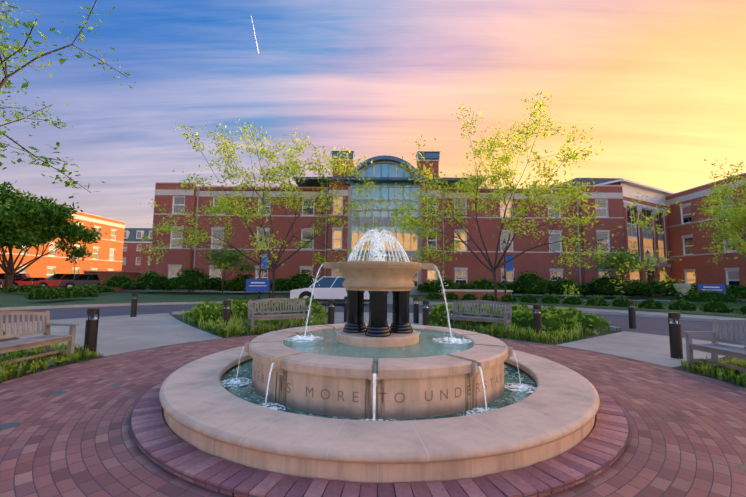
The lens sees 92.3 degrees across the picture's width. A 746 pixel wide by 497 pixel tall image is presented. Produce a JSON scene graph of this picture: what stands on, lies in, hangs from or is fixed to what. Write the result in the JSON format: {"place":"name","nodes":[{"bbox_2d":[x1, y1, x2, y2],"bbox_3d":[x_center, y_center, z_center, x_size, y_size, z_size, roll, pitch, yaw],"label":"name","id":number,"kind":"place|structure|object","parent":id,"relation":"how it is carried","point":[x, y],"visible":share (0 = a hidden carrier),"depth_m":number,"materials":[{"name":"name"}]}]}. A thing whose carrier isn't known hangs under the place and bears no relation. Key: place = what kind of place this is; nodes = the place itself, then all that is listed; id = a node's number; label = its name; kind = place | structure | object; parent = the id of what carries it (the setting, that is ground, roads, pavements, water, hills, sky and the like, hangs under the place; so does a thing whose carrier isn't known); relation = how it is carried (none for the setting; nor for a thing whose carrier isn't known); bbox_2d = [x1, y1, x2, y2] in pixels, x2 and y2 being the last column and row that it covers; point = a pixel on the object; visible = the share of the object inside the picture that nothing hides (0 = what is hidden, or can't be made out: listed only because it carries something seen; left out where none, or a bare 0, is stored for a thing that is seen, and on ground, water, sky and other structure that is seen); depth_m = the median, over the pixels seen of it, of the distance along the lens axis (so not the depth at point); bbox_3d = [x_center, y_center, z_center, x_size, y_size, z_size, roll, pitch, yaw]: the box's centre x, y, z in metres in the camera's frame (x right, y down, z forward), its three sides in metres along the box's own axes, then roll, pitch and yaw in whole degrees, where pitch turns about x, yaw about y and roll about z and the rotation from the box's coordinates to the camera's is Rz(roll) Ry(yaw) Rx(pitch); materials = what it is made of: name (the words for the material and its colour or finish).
{"place":"outdoors","nodes":[
{"label":"outdoors","id":0,"kind":"place"},
{"bbox_2d":[0,0,135,208],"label":"branches","id":1,"kind":"object","parent":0,"point":[24,85],"depth_m":10.17,"materials":[{"name":"green plant"}]},
{"bbox_2d":[59,288,147,292],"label":"car park","id":2,"kind":"structure","parent":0,"point":[119,291],"depth_m":36.27,"materials":[{"name":"grey asphalt"}]},
{"bbox_2d":[0,273,30,280],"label":"parked car","id":3,"kind":"object","parent":2,"relation":"on","point":[2,276],"visible":0.1,"depth_m":39.88,"materials":[{"name":"grey paint"}]},
{"bbox_2d":[0,277,40,288],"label":"parked car","id":4,"kind":"object","parent":2,"relation":"on","point":[18,278],"visible":0.12,"depth_m":38.54,"materials":[{"name":"red paint"}]},
{"bbox_2d":[2,277,46,286],"bbox_3d":[-36.058,3.761,38.196,4.560,1.343,1.876,2,-5,-19],"label":"parked car","id":5,"kind":"object","parent":2,"relation":"on","point":[28,281],"visible":0.23,"depth_m":37.31,"materials":[{"name":"red paint"}]},
{"bbox_2d":[32,274,80,287],"bbox_3d":[-33.343,3.604,38.577,4.560,1.778,1.876,3,-5,-22],"label":"parked car","id":6,"kind":"object","parent":2,"relation":"on","point":[54,280],"visible":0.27,"depth_m":37.64,"materials":[{"name":"red paint"}]},
{"bbox_2d":[59,274,99,288],"bbox_3d":[-30.866,3.662,38.941,4.560,1.778,1.876,3,-6,-25],"label":"parked car","id":7,"kind":"object","parent":2,"relation":"on","point":[87,279],"visible":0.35,"depth_m":38.05,"materials":[{"name":"grey paint"}]},
{"bbox_2d":[1,331,737,385],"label":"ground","id":8,"kind":"structure","parent":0,"point":[261,334],"depth_m":6.95,"materials":[{"name":"red brick"}]},
{"bbox_2d":[0,242,72,289],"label":"maple wood","id":9,"kind":"object","parent":8,"relation":"on","point":[6,279],"visible":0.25,"depth_m":36.58,"materials":[{"name":"brown wood"}]},
{"bbox_2d":[0,186,74,292],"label":"maple wood","id":10,"kind":"object","parent":8,"relation":"on","point":[11,270],"visible":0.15,"depth_m":30.17,"materials":[{"name":"brown wood"}]},
{"bbox_2d":[0,181,106,263],"bbox_3d":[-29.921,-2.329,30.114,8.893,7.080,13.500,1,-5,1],"label":"tree","id":11,"kind":"object","parent":10,"relation":"on","point":[17,231],"visible":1,"depth_m":29.59,"materials":[{"name":"green plant"}]},
{"bbox_2d":[132,119,387,297],"bbox_3d":[-8.469,-3.371,27.366,19.632,14.431,13.924,1,-5,1],"label":"locust","id":12,"kind":"object","parent":8,"relation":"on","point":[227,208],"depth_m":26.45},
{"bbox_2d":[0,335,745,496],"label":"plaza paving","id":13,"kind":"structure","parent":0,"point":[687,437],"depth_m":3.67,"materials":[{"name":"brick"}]},
{"bbox_2d":[0,371,745,470],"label":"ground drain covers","id":14,"kind":"object","parent":13,"relation":"on","point":[15,424],"visible":0.81,"depth_m":3.69,"materials":[{"name":"metal"}]},
{"bbox_2d":[159,346,599,483],"bbox_3d":[0.068,1.996,5.402,5.684,0.520,5.684,1,-5,1],"label":"fountain outer rim","id":15,"kind":"object","parent":13,"relation":"on","point":[552,415],"visible":0.58,"depth_m":3.02,"materials":[{"name":"stone"}]},
{"bbox_2d":[244,323,512,418],"bbox_3d":[0.070,1.807,5.419,3.715,0.900,3.820,1,-5,1],"label":"fountain basin","id":16,"kind":"object","parent":15,"relation":"on","point":[413,380],"visible":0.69,"depth_m":3.82,"materials":[{"name":"stone"}]},
{"bbox_2d":[274,328,478,371],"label":"fountain water","id":17,"kind":"structure","parent":16,"relation":"on","point":[426,345],"depth_m":4.82,"materials":[{"name":"teal liquid"}]},
{"bbox_2d":[253,366,503,402],"bbox_3d":[0.054,1.561,4.170,3.293,0.105,1.072,1,-5,1],"label":"engraved lettering","id":18,"kind":"object","parent":16,"relation":"on","point":[395,394],"visible":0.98,"depth_m":3.76,"materials":[{"name":"brown stone"}]},
{"bbox_2d":[323,261,433,347],"bbox_3d":[0.079,0.917,5.497,1.330,1.386,1.330,5,-7,-44],"label":"fountain","id":19,"kind":"object","parent":16,"relation":"on","point":[378,275],"visible":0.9,"depth_m":5.03,"materials":[{"name":"stone"}]},
{"bbox_2d":[343,290,412,336],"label":"fountain columns","id":20,"kind":"structure","parent":19,"relation":"on","point":[377,325],"depth_m":5.35,"materials":[{"name":"black stone"}]},
{"bbox_2d":[348,229,412,261],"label":"fountain crown jets","id":21,"kind":"object","parent":19,"relation":"on","point":[378,244],"visible":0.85,"depth_m":5.50},
{"bbox_2d":[220,361,536,420],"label":"fountain water","id":22,"kind":"structure","parent":15,"relation":"in","point":[249,393],"depth_m":4.46,"materials":[{"name":"teal liquid"}]},
{"bbox_2d":[220,271,535,420],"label":"water splashes","id":23,"kind":"object","parent":22,"relation":"on","point":[522,388],"visible":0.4,"depth_m":4.88,"materials":[{"name":"white liquid"}]},
{"bbox_2d":[236,264,520,420],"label":"water jets","id":24,"kind":"object","parent":22,"relation":"on","point":[374,388],"visible":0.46,"depth_m":3.94,"materials":[{"name":"white liquid"}]},
{"bbox_2d":[252,360,504,418],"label":"fountain wet stains","id":25,"kind":"object","parent":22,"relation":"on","point":[368,385],"visible":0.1,"depth_m":3.89,"materials":[{"name":"brown stone"}]},
{"bbox_2d":[131,380,627,496],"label":"brick step","id":26,"kind":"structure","parent":13,"relation":"on","point":[602,444],"depth_m":2.74,"materials":[{"name":"brown brick"}]},
{"bbox_2d":[129,395,629,496],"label":"brick ring mortar","id":27,"kind":"object","parent":26,"relation":"attached to","point":[537,493],"visible":0.15,"depth_m":2.86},
{"bbox_2d":[0,301,745,347],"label":"road","id":28,"kind":"structure","parent":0,"point":[654,324],"depth_m":15.57,"materials":[{"name":"grey asphalt"}]},
{"bbox_2d":[290,276,368,301],"bbox_3d":[-2.504,2.574,21.671,4.660,1.738,1.876,1,-5,-2],"label":"white suv","id":29,"kind":"object","parent":28,"relation":"on","point":[326,288],"visible":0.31,"depth_m":20.76,"materials":[{"name":"white paint"}]},
{"bbox_2d":[0,291,745,317],"bbox_3d":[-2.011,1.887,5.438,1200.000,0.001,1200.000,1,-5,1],"label":"lawn","id":30,"kind":"structure","parent":0,"point":[15,299],"depth_m":24.14,"materials":[{"name":"green plant"}]},
{"bbox_2d":[0,198,124,277],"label":"hall","id":31,"kind":"structure","parent":30,"relation":"on","point":[107,252],"depth_m":54.78,"materials":[{"name":"orange brick"}]},
{"bbox_2d":[82,270,141,290],"bbox_3d":[-29.137,3.679,40.122,4.400,2.310,3.200,1,-5,1],"label":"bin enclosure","id":32,"kind":"object","parent":30,"relation":"on","point":[102,275],"visible":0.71,"depth_m":38.69,"materials":[{"name":"brick"}]},
{"bbox_2d":[122,228,152,276],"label":"mansard hall","id":33,"kind":"structure","parent":30,"relation":"on","point":[134,258],"depth_m":84.89,"materials":[{"name":"brick"}]},
{"bbox_2d":[196,245,255,294],"bbox_3d":[-12.730,1.938,31.622,5.086,4.361,6.357,1,-5,1],"label":"tree","id":34,"kind":"object","parent":30,"relation":"on","point":[221,257],"depth_m":31.11,"materials":[{"name":"green plant"}]},
{"bbox_2d":[245,279,270,299],"bbox_3d":[-7.734,2.752,24.068,1.650,1.405,0.070,1,-5,-7],"label":"sign","id":35,"kind":"object","parent":30,"relation":"on","point":[257,285],"visible":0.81,"depth_m":24.07,"materials":[{"name":"blue metal"}]},
{"bbox_2d":[257,237,267,298],"bbox_3d":[-7.848,1.348,25.498,0.800,4.450,0.440,1,-5,1],"label":"lamp post","id":36,"kind":"object","parent":30,"relation":"on","point":[264,263],"visible":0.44,"depth_m":25.50,"materials":[{"name":"black"}]},
{"bbox_2d":[0,267,745,315],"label":"shrubs","id":37,"kind":"object","parent":30,"relation":"on","point":[528,284],"depth_m":30.81,"materials":[{"name":"green plant"}]},
{"bbox_2d":[148,151,627,296],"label":"hall","id":38,"kind":"structure","parent":30,"relation":"on","point":[390,179],"depth_m":36.44,"materials":[{"name":"brick"}]},
{"bbox_2d":[441,289,512,299],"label":"monument wall","id":39,"kind":"structure","parent":30,"relation":"on","point":[478,293],"depth_m":26.76,"materials":[{"name":"grey stone"}]},
{"bbox_2d":[501,239,512,294],"bbox_3d":[9.484,1.509,25.262,0.800,4.450,0.440,1,-5,1],"label":"lamp post","id":40,"kind":"object","parent":30,"relation":"on","point":[508,266],"visible":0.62,"depth_m":25.28,"materials":[{"name":"black"}]},
{"bbox_2d":[375,92,695,301],"bbox_3d":[9.539,-2.847,24.017,18.753,14.251,12.711,1,-5,1],"label":"locust","id":41,"kind":"object","parent":30,"relation":"on","point":[410,227],"depth_m":23.29},
{"bbox_2d":[549,178,673,296],"bbox_3d":[29.667,-1.208,47.732,19.498,16.000,16.550,3,-6,-29],"label":"hall connector","id":42,"kind":"object","parent":30,"relation":"on","point":[657,195],"visible":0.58,"depth_m":39.16,"materials":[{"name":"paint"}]},
{"bbox_2d":[589,241,654,297],"bbox_3d":[20.852,1.786,29.450,5.424,4.935,4.873,1,-5,1],"label":"tree","id":43,"kind":"object","parent":30,"relation":"on","point":[605,265],"depth_m":29.17,"materials":[{"name":"green plant"}]},
{"bbox_2d":[645,250,651,298],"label":"lamp post","id":44,"kind":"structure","parent":30,"relation":"on","point":[646,256],"depth_m":32.51,"materials":[{"name":"black metal"}]},
{"bbox_2d":[643,173,745,299],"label":"brick building","id":45,"kind":"structure","parent":30,"relation":"on","point":[687,243],"depth_m":37.39,"materials":[{"name":"brick"}]},
{"bbox_2d":[696,284,727,302],"bbox_3d":[24.965,3.302,26.413,1.750,1.400,0.070,-1,-5,21],"label":"sign","id":46,"kind":"object","parent":30,"relation":"on","point":[715,287],"visible":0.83,"depth_m":26.39,"materials":[{"name":"blue metal"}]},
{"bbox_2d":[0,300,745,387],"bbox_3d":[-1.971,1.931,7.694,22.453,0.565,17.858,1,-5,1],"label":"bed grasses","id":47,"kind":"object","parent":0,"point":[234,326],"visible":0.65,"depth_m":9.31,"materials":[{"name":"green plant"}]},
{"bbox_2d":[0,311,78,363],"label":"bench","id":48,"kind":"object","parent":47,"relation":"on","point":[46,340],"visible":0.98,"depth_m":6.20,"materials":[{"name":"brown wood"}]},
{"bbox_2d":[248,298,311,328],"bbox_3d":[-2.780,1.972,10.707,1.765,0.956,0.668,4,-6,-30],"label":"bench","id":49,"kind":"object","parent":47,"relation":"on","point":[252,317],"visible":0.92,"depth_m":10.75,"materials":[{"name":"brown wood"}]},
{"bbox_2d":[189,297,608,331],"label":"bed hedges","id":50,"kind":"object","parent":47,"relation":"on","point":[520,312],"depth_m":11.45,"materials":[{"name":"green plant"}]},
{"bbox_2d":[447,300,511,332],"bbox_3d":[3.138,2.029,10.651,1.765,0.956,0.668,-3,-6,33],"label":"bench","id":51,"kind":"object","parent":47,"relation":"on","point":[455,317],"visible":0.92,"depth_m":10.71,"materials":[{"name":"brown wood"}]},
{"bbox_2d":[682,319,745,371],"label":"bench","id":52,"kind":"object","parent":47,"relation":"on","point":[715,348],"visible":0.92,"depth_m":6.21,"materials":[{"name":"brown wood"}]},
{"bbox_2d":[0,0,745,241],"label":"sky","id":53,"kind":"structure","parent":0,"point":[661,84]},
{"bbox_2d":[3,312,744,367],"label":"concrete paths","id":54,"kind":"structure","parent":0,"point":[122,334],"depth_m":9.31,"materials":[{"name":"grey concrete"}]},
{"bbox_2d":[83,293,682,358],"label":"bollards","id":55,"kind":"object","parent":54,"relation":"on","point":[92,323],"visible":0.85,"depth_m":9.35,"materials":[{"name":"black metal"}]},
{"bbox_2d":[387,294,745,319],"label":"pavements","id":56,"kind":"structure","parent":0,"point":[389,297],"depth_m":18.09,"materials":[{"name":"concrete"}]},
{"bbox_2d":[673,284,690,296],"bbox_3d":[25.401,3.578,29.395,1.160,1.380,1.160,1,-5,1],"label":"stone urn","id":57,"kind":"object","parent":56,"relation":"on","point":[680,287],"visible":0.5,"depth_m":29.11,"materials":[{"name":"stone"}]},
{"bbox_2d":[690,158,745,264],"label":"tree","id":58,"kind":"object","parent":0,"point":[737,215],"depth_m":24.22,"materials":[{"name":"green plant"}]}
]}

